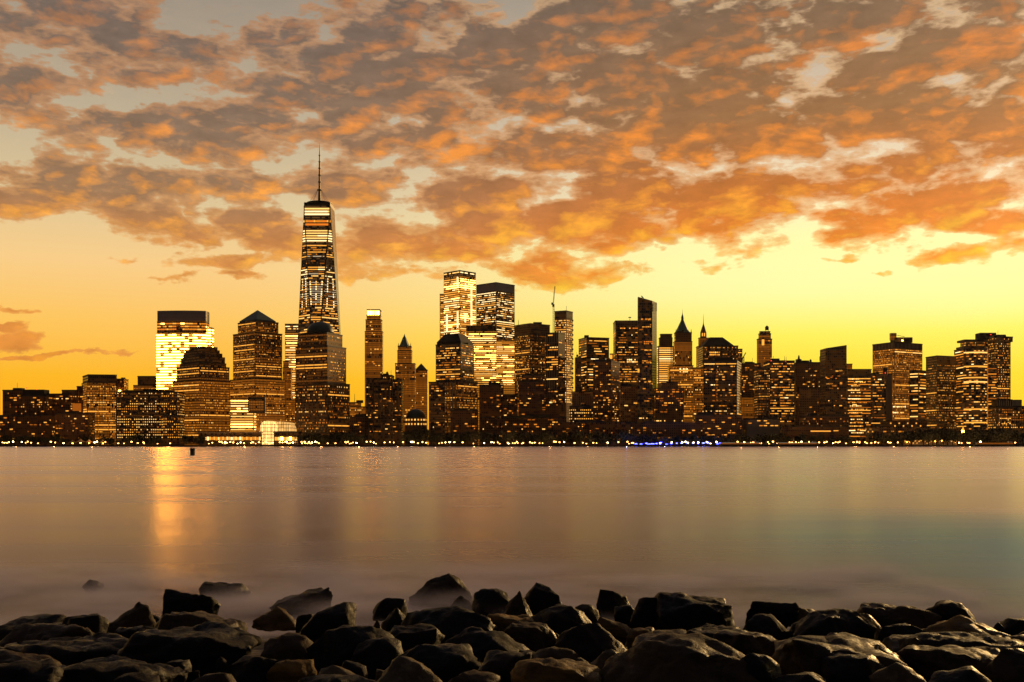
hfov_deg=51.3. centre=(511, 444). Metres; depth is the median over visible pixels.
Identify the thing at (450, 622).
boulder
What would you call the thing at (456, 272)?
window
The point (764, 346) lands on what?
slim tower
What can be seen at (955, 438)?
tree
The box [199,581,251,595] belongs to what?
boulder
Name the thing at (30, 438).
tree
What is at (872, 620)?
boulder
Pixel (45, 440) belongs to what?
tree
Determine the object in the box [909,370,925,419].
round tower
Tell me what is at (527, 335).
window
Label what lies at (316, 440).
tree
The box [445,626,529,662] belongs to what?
boulder
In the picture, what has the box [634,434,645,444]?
tree
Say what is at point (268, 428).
glass vault
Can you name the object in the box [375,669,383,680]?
boulder
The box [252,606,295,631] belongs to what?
boulder
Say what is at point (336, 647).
boulder
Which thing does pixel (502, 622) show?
boulder
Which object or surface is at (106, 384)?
window
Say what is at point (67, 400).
apartment block
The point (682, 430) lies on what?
block
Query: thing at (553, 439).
tree
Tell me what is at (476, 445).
quay wall
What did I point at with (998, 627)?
boulder
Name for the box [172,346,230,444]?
office tower
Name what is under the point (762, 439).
tree
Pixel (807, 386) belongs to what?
brick block
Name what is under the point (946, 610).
boulder
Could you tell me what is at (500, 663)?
boulder
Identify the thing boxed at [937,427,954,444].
tree
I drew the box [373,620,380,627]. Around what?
boulder
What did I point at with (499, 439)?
tree
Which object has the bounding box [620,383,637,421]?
tan block
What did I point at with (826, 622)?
boulder
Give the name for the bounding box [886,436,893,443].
tree
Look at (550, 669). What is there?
boulder
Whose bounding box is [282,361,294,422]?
old tower
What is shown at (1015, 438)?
tree
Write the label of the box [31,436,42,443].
tree
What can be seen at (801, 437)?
tree
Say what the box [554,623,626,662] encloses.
boulder
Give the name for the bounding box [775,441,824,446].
ferry
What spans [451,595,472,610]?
boulder
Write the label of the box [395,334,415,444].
gothic tower
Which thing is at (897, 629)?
boulder
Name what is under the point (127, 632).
boulder
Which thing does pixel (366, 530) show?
water
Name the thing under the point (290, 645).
boulder
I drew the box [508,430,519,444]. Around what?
tree
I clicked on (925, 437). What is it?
tree
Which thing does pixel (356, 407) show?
pale block
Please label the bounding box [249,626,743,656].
shore ground
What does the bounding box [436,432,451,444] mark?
tree
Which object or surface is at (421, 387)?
gabled tower
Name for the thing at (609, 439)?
tree
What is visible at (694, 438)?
tree
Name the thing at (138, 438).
tree
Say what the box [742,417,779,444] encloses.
block
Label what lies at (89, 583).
boulder
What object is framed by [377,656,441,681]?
boulder
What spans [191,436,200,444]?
tree
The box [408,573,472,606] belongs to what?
boulder
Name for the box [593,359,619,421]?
apartment tower
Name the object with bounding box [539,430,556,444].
tree
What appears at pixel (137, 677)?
boulder
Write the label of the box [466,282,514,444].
skyscraper
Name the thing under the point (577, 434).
tree
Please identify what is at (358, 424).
block
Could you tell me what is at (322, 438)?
tree
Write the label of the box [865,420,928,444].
museum block
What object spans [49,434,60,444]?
tree
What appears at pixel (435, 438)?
tree
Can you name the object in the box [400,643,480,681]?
boulder
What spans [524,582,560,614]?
boulder
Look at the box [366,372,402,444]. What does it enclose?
apartment tower
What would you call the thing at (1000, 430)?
tree
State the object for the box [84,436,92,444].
tree
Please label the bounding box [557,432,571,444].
tree
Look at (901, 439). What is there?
tree
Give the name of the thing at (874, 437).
tree
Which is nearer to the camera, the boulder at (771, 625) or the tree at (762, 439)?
the boulder at (771, 625)
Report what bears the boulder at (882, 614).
on the shore ground
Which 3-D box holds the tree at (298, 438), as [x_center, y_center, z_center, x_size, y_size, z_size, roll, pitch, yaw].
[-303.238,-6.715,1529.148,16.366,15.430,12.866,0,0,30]
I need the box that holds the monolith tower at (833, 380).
[820,345,846,414]
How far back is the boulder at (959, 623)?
12.21 m
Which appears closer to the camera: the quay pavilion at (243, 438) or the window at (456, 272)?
the quay pavilion at (243, 438)
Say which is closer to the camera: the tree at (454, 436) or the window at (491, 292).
the tree at (454, 436)
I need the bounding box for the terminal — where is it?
[782,413,848,444]
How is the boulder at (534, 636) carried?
on the shore ground
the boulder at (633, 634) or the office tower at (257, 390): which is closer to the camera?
the boulder at (633, 634)
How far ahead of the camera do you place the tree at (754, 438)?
1525.12 m
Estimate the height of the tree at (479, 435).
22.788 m
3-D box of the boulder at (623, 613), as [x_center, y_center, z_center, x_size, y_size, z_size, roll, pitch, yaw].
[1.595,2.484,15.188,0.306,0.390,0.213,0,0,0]
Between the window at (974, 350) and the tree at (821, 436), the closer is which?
the tree at (821, 436)
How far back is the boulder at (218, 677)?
8.12 m
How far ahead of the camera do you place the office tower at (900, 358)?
1794.00 m
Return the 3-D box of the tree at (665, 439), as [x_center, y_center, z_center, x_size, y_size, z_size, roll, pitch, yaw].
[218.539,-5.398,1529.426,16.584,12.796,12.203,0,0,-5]
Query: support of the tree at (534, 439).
on the city ground
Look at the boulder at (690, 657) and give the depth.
8.27 m
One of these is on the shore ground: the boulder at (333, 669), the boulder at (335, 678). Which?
the boulder at (335, 678)
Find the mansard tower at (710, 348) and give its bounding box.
[697,337,742,366]
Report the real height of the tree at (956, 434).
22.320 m
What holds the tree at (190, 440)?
on the city ground
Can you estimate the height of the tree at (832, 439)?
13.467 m
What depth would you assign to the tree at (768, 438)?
1537.87 m
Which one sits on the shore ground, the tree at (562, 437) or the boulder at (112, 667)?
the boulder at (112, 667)
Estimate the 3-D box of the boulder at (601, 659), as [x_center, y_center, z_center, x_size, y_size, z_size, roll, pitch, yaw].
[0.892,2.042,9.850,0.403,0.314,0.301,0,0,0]
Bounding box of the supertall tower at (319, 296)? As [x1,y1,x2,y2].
[297,143,340,346]
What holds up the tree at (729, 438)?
on the city ground
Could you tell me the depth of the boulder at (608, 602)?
17.38 m
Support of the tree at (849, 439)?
on the city ground
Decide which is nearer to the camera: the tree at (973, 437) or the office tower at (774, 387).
the tree at (973, 437)
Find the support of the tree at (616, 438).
on the city ground
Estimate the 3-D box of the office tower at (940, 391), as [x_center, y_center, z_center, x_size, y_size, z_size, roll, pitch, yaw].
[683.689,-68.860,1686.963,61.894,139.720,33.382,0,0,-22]
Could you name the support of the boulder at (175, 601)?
on the shore ground
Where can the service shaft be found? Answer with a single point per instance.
(888, 396)
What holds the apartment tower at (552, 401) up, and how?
on the city ground
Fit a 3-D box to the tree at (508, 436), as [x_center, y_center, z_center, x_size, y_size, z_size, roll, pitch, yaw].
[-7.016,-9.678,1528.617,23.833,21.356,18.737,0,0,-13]
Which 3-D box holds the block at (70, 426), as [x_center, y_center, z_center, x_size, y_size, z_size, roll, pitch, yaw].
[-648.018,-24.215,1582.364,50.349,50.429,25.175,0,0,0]
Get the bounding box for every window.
[0,393,54,436]
[84,384,122,438]
[117,393,183,437]
[156,323,210,388]
[173,368,229,430]
[230,324,283,431]
[285,326,297,397]
[295,336,349,431]
[299,208,338,332]
[370,377,402,431]
[431,346,476,428]
[441,272,474,336]
[472,292,513,384]
[525,335,542,371]
[555,320,572,402]
[614,332,637,381]
[639,319,652,418]
[670,367,701,411]
[754,363,793,421]
[848,376,884,436]
[873,349,920,416]
[926,365,953,427]
[957,350,986,428]
[962,338,1008,398]
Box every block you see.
[0,387,54,444]
[49,386,82,414]
[55,411,94,444]
[115,384,184,444]
[349,413,367,444]
[350,395,365,415]
[450,409,478,444]
[479,381,517,444]
[480,413,566,444]
[517,397,518,415]
[565,420,629,444]
[571,388,592,405]
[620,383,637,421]
[630,421,695,444]
[654,375,683,421]
[667,365,702,421]
[692,412,742,444]
[741,362,760,418]
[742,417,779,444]
[795,355,819,425]
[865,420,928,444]
[988,399,1023,444]
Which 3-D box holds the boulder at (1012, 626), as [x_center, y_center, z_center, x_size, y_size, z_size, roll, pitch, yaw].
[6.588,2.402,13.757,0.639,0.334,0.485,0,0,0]
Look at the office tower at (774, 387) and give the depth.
1663.00 m
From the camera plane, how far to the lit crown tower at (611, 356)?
1750.44 m
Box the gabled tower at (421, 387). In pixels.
[416,364,427,444]
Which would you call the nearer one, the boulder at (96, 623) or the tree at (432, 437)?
the boulder at (96, 623)
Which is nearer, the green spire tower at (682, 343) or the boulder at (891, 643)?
the boulder at (891, 643)
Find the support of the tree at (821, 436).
on the city ground
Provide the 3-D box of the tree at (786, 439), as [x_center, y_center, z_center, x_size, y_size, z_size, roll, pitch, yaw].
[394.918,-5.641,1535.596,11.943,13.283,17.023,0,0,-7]
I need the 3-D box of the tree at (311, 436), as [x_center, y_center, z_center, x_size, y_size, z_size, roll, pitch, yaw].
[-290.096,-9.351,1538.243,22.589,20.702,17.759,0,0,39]
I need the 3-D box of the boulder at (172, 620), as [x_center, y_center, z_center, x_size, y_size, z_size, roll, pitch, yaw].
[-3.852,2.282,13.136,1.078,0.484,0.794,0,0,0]
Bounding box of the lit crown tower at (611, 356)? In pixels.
[609,353,616,360]
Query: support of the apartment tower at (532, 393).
on the city ground
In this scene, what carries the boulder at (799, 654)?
on the shore ground
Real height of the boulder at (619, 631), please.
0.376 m
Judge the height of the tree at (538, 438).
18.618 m
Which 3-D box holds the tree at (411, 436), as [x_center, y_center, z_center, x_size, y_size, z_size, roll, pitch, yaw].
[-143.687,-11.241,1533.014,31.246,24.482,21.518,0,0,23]
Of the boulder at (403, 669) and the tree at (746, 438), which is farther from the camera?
the tree at (746, 438)
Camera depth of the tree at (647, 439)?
1539.79 m
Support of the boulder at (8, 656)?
on the shore ground
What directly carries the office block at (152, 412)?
on the city ground
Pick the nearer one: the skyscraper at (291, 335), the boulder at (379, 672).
the boulder at (379, 672)
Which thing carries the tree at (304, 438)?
on the city ground
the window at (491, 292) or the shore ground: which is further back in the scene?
the window at (491, 292)
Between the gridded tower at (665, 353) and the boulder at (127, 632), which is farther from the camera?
the gridded tower at (665, 353)
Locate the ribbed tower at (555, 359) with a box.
[546,332,565,416]
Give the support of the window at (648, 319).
in the slab tower at (647, 346)
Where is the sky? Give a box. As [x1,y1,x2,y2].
[0,0,1023,444]
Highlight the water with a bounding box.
[0,447,1023,635]
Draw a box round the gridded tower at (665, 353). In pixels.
[657,334,673,387]
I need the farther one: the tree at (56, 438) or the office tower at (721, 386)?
the office tower at (721, 386)
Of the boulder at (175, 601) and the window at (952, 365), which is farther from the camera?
the window at (952, 365)
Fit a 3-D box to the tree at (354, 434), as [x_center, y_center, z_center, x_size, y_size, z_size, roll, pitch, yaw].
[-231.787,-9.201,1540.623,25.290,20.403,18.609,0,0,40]
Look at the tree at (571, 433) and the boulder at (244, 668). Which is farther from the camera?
the tree at (571, 433)
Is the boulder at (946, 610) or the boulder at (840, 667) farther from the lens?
the boulder at (946, 610)
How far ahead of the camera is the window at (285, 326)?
2049.70 m
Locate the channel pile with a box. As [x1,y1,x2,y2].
[190,448,194,454]
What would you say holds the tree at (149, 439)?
on the city ground
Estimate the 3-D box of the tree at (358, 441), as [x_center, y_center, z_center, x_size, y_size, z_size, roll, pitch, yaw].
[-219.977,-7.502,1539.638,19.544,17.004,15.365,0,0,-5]
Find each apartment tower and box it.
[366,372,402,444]
[519,370,545,415]
[546,386,558,416]
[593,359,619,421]
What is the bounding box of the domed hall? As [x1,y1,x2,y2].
[405,409,426,444]
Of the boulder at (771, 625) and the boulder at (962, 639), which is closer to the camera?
the boulder at (962, 639)
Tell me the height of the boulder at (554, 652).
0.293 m
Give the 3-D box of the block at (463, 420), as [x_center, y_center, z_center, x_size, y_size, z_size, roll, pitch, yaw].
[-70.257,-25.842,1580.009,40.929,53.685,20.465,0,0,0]
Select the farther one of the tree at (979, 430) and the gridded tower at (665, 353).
the gridded tower at (665, 353)
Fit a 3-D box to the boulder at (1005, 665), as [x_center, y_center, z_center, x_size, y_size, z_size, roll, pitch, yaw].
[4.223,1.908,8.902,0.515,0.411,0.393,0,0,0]
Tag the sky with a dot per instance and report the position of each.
(821, 174)
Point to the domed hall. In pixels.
(416, 419)
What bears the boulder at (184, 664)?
on the shore ground
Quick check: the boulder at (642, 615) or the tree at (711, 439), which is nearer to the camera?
the boulder at (642, 615)
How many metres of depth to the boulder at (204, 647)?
10.19 m
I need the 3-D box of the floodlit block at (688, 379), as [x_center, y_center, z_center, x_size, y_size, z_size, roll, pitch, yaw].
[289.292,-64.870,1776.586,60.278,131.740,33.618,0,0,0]
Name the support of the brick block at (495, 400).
on the city ground
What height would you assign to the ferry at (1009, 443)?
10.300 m
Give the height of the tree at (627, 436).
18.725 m
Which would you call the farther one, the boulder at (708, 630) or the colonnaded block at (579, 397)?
the colonnaded block at (579, 397)
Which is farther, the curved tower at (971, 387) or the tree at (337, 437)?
the curved tower at (971, 387)
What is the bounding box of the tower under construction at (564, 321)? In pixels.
[554,306,572,421]
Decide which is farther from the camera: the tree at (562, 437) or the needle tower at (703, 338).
the needle tower at (703, 338)
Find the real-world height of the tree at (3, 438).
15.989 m
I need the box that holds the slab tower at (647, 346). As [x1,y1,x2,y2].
[638,296,656,421]
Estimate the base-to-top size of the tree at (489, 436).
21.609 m
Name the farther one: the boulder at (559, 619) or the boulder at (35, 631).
the boulder at (559, 619)
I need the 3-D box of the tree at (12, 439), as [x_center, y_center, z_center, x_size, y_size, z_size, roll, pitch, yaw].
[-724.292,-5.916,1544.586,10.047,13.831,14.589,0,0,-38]
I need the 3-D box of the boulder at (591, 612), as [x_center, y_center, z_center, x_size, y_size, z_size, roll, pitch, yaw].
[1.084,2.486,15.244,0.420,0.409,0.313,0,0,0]
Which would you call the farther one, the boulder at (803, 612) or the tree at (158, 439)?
the tree at (158, 439)
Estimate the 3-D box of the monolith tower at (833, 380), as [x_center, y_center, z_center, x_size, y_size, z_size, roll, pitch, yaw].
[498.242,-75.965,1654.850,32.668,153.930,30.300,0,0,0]
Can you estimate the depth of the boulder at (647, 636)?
11.48 m
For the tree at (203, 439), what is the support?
on the city ground
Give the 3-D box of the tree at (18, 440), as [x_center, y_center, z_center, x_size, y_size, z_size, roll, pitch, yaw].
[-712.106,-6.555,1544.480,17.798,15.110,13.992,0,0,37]
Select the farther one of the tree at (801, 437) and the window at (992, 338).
the window at (992, 338)
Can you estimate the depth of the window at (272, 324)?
1636.56 m
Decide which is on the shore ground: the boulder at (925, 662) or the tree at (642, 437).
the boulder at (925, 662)
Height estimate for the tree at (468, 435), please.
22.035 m
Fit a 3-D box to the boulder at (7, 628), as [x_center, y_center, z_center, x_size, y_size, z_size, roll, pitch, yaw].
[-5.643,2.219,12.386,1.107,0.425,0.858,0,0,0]
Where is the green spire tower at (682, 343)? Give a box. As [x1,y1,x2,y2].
[673,309,692,364]
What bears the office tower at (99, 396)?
on the city ground
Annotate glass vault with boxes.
[260,420,296,444]
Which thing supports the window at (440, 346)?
in the office tower at (454, 386)
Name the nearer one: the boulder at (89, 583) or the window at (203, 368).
the boulder at (89, 583)
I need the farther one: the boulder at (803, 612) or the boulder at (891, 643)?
the boulder at (803, 612)
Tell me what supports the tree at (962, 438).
on the city ground
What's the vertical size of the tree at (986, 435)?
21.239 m
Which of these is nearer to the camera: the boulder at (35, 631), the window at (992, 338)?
the boulder at (35, 631)
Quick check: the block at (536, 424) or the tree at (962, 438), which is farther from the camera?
the block at (536, 424)
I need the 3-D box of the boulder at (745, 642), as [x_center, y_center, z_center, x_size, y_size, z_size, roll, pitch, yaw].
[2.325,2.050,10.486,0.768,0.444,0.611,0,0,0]
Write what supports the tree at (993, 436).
on the city ground
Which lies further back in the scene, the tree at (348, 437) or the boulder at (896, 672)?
the tree at (348, 437)
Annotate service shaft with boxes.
[883,367,892,419]
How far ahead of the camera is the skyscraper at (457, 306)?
2116.09 m
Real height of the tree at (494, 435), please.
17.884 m
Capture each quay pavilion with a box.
[197,432,262,444]
[273,432,301,444]
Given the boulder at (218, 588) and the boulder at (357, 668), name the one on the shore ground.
the boulder at (357, 668)
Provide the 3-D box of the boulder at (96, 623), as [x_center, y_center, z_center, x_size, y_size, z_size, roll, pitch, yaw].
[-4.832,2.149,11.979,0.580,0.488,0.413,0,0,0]
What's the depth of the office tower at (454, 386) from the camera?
1610.18 m
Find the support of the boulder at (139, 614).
on the shore ground
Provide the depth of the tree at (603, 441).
1531.91 m
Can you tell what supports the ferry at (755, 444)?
on the water
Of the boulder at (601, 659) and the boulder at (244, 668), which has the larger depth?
the boulder at (601, 659)
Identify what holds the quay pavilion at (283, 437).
on the city ground
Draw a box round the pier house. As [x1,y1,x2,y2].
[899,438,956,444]
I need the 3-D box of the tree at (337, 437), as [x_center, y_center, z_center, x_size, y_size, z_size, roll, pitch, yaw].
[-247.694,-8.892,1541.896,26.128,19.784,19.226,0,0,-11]
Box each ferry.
[717,441,766,446]
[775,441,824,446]
[973,439,1020,446]
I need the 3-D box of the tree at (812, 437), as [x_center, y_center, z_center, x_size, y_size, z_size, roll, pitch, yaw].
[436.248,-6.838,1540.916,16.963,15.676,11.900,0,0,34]
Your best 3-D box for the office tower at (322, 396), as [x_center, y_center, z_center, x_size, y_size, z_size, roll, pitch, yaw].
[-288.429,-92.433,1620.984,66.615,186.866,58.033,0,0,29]
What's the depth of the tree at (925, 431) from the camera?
1530.59 m
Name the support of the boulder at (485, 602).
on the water
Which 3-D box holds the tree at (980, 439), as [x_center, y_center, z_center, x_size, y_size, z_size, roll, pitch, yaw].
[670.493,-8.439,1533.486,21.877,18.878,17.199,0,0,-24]
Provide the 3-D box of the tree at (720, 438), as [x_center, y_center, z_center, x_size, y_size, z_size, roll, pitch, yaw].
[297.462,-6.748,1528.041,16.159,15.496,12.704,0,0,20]
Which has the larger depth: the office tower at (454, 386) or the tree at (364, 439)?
the office tower at (454, 386)
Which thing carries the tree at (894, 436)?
on the city ground
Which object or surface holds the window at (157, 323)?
in the skyscraper at (179, 333)
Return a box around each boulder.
[0,614,65,640]
[0,623,94,646]
[0,633,127,665]
[0,649,61,665]
[0,658,65,681]
[60,654,189,681]
[61,613,108,632]
[82,579,104,587]
[107,601,155,632]
[112,672,159,681]
[114,625,157,638]
[116,621,262,676]
[152,614,160,622]
[154,611,247,630]
[161,589,220,616]
[165,660,191,671]
[192,672,235,681]
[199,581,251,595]
[214,656,227,672]
[225,655,288,681]
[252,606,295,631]
[260,632,312,659]
[266,659,316,681]
[269,587,332,614]
[295,614,312,632]
[298,674,377,681]
[299,602,356,642]
[306,625,393,674]
[318,665,353,674]
[342,660,367,677]
[351,637,402,679]
[372,598,407,620]
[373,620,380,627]
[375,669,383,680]
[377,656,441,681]
[381,608,404,631]
[390,623,444,652]
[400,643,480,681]
[401,606,497,643]
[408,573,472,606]
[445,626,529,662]
[448,669,500,681]
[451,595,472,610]
[472,588,508,616]
[478,650,531,681]
[487,613,534,631]
[504,591,532,615]
[504,621,556,651]
[510,657,602,681]
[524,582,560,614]
[531,604,591,634]
[531,646,588,663]
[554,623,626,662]
[575,604,599,622]
[589,649,617,669]
[596,589,629,620]
[597,617,630,646]
[600,632,759,681]
[614,605,633,627]
[626,627,653,648]
[630,597,657,629]
[632,629,687,646]
[654,592,734,631]
[687,623,738,637]
[713,628,780,656]
[741,653,781,681]
[742,614,790,639]
[745,601,798,628]
[771,632,907,674]
[773,672,826,681]
[788,622,796,637]
[792,608,876,639]
[795,607,814,621]
[818,652,884,681]
[857,602,941,628]
[859,613,880,639]
[869,662,925,681]
[876,623,926,642]
[882,635,912,652]
[896,645,999,681]
[898,631,1023,650]
[922,615,1010,635]
[926,600,976,622]
[929,666,991,681]
[983,648,1023,681]
[993,622,1007,633]
[999,618,1023,635]
[1006,634,1023,641]
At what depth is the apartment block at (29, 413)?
1606.17 m
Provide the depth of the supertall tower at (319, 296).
1949.01 m
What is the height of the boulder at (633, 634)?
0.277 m
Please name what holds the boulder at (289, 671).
on the shore ground
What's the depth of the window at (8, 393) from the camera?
1617.89 m
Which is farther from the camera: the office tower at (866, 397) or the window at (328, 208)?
the window at (328, 208)
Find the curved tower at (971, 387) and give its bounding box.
[954,346,987,444]
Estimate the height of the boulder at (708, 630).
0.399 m
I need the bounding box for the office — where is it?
[569,404,593,421]
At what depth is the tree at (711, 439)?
1541.64 m
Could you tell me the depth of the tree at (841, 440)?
1537.07 m
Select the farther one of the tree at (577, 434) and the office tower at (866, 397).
the office tower at (866, 397)
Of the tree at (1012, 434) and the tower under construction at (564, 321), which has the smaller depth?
the tree at (1012, 434)
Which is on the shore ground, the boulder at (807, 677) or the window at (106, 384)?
the boulder at (807, 677)
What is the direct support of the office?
on the city ground
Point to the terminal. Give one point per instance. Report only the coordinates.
(836, 427)
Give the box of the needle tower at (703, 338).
[696,314,707,366]
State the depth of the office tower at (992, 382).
1690.00 m
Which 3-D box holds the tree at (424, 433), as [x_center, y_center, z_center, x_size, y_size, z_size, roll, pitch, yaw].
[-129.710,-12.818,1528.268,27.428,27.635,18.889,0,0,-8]
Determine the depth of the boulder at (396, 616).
15.54 m
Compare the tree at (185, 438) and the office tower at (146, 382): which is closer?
the tree at (185, 438)
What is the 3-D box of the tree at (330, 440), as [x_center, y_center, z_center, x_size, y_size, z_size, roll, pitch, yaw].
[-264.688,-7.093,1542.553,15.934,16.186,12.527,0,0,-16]
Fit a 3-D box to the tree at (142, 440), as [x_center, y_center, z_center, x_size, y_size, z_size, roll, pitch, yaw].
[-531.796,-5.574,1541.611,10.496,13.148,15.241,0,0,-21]
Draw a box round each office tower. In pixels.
[81,374,128,444]
[133,376,156,389]
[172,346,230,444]
[230,310,285,431]
[295,322,349,444]
[429,334,477,444]
[514,320,549,396]
[575,335,608,390]
[613,317,637,384]
[702,354,741,414]
[754,356,794,442]
[847,369,886,444]
[872,333,922,419]
[926,355,955,431]
[957,333,1012,398]
[988,365,996,405]
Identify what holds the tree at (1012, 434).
on the city ground
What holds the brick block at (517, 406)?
on the city ground
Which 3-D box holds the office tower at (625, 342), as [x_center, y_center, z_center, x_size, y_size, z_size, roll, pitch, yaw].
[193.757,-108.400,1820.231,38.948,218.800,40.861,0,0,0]
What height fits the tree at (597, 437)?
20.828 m
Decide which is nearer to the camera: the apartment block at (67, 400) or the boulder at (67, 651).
the boulder at (67, 651)
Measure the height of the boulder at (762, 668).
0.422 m
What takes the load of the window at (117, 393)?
in the office block at (152, 412)
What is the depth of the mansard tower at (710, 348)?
1830.00 m
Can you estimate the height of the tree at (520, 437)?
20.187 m
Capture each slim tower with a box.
[365,309,382,405]
[757,326,771,366]
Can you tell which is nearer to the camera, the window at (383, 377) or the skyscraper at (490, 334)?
the window at (383, 377)
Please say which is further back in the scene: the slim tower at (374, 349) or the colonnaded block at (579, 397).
the slim tower at (374, 349)
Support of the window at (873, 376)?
in the office tower at (866, 397)
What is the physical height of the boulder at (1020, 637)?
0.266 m
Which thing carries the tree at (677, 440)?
on the city ground
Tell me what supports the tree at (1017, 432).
on the city ground
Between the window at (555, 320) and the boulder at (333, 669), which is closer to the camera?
the boulder at (333, 669)
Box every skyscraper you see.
[156,310,213,389]
[285,324,297,398]
[440,270,475,338]
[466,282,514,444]
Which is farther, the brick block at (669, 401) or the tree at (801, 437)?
the brick block at (669, 401)
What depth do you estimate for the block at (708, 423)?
1590.00 m
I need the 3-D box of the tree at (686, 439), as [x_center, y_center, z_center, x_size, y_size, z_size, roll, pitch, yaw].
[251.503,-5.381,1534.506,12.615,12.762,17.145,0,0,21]
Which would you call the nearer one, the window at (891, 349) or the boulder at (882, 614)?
the boulder at (882, 614)
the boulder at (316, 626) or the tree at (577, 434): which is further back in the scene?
the tree at (577, 434)
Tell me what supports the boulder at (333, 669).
on the boulder at (335, 678)
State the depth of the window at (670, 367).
1767.81 m
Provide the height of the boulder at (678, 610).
0.655 m
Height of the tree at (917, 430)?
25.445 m
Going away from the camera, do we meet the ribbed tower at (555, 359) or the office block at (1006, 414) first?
the office block at (1006, 414)
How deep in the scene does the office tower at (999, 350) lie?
1807.67 m
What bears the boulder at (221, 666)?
on the shore ground
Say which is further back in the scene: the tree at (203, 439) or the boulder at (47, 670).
the tree at (203, 439)
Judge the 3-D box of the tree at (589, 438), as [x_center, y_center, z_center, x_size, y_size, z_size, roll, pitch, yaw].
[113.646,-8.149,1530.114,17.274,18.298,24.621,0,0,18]
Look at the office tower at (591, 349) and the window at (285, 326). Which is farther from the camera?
the window at (285, 326)
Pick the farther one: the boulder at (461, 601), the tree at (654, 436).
the tree at (654, 436)
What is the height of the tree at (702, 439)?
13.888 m
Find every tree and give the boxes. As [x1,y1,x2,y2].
[0,434,10,443]
[9,436,15,444]
[13,435,23,444]
[24,435,37,444]
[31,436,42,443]
[39,437,52,444]
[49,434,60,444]
[58,438,68,443]
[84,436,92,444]
[124,435,132,443]
[132,432,144,442]
[140,437,146,444]
[147,435,155,443]
[152,436,161,443]
[181,434,189,444]
[187,435,195,443]
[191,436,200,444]
[197,434,205,443]
[294,434,303,444]
[299,435,309,443]
[302,431,318,444]
[312,432,327,444]
[317,434,327,444]
[325,434,333,444]
[332,432,345,444]
[341,433,353,444]
[343,431,359,444]
[354,434,365,443]
[357,435,368,444]
[401,428,420,444]
[412,426,430,441]
[426,433,435,444]
[430,433,441,444]
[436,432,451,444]
[451,432,462,443]
[461,430,474,444]
[469,429,485,444]
[478,430,492,444]
[492,433,498,443]
[495,436,502,443]
[500,430,514,444]
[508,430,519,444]
[518,432,525,444]
[522,432,535,444]
[529,434,536,444]
[535,432,545,444]
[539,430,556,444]
[547,435,558,444]
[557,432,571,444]
[565,432,574,444]
[571,430,584,444]
[572,430,584,444]
[586,433,595,444]
[590,431,606,444]
[599,433,607,444]
[606,434,613,444]
[612,434,619,443]
[619,429,625,442]
[621,432,638,444]
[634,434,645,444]
[643,434,650,442]
[649,432,663,442]
[659,436,669,444]
[673,435,679,443]
[683,436,691,443]
[689,434,699,443]
[699,436,706,444]
[707,434,716,444]
[714,434,724,444]
[724,433,735,442]
[732,433,744,442]
[741,435,750,442]
[750,436,761,442]
[755,433,767,444]
[762,433,775,443]
[771,432,784,442]
[781,436,790,442]
[797,434,808,442]
[808,434,819,442]
[817,432,824,444]
[828,436,835,444]
[837,436,845,442]
[845,436,853,444]
[868,432,879,444]
[878,432,889,444]
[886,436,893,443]
[889,431,903,444]
[895,430,915,442]
[897,435,904,444]
[904,431,918,444]
[910,428,925,443]
[917,428,939,444]
[918,430,932,444]
[926,429,944,444]
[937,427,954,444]
[941,429,959,444]
[949,430,961,444]
[955,428,973,444]
[964,428,982,444]
[975,427,995,442]
[975,435,985,442]
[983,431,993,442]
[985,428,1000,442]
[989,428,1007,442]
[995,428,1016,440]
[995,429,1011,442]
[1009,431,1023,444]
[1012,431,1023,444]
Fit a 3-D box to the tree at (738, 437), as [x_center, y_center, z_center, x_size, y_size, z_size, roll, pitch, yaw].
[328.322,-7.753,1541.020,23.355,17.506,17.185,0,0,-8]
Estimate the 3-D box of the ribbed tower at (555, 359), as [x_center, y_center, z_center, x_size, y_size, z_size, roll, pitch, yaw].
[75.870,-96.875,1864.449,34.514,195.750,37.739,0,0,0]
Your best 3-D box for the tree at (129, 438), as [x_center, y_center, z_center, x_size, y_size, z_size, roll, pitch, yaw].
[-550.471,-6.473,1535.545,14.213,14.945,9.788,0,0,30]
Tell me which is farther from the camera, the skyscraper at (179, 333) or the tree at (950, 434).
the skyscraper at (179, 333)
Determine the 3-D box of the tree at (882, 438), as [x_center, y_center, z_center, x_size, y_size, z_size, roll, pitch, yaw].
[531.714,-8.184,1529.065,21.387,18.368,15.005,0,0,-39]
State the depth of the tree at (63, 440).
1531.30 m
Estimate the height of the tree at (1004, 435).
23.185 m
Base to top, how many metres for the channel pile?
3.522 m
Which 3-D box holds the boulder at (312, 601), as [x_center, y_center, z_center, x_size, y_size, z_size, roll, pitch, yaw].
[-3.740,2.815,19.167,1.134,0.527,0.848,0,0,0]
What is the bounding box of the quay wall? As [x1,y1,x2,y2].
[0,444,1023,446]
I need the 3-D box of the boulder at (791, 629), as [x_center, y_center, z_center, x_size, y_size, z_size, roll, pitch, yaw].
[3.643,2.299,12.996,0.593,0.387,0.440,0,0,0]
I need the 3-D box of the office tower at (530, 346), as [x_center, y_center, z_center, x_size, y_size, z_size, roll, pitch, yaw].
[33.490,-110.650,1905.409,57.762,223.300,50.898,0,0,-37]
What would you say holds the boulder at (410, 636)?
on the shore ground
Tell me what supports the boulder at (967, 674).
on the shore ground
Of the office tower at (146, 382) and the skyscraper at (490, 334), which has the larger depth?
the skyscraper at (490, 334)
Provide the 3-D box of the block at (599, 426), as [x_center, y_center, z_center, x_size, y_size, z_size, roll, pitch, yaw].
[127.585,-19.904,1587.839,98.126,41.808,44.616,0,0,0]
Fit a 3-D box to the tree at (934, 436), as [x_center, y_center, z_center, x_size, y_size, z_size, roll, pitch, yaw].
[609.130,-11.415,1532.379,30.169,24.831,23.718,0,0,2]

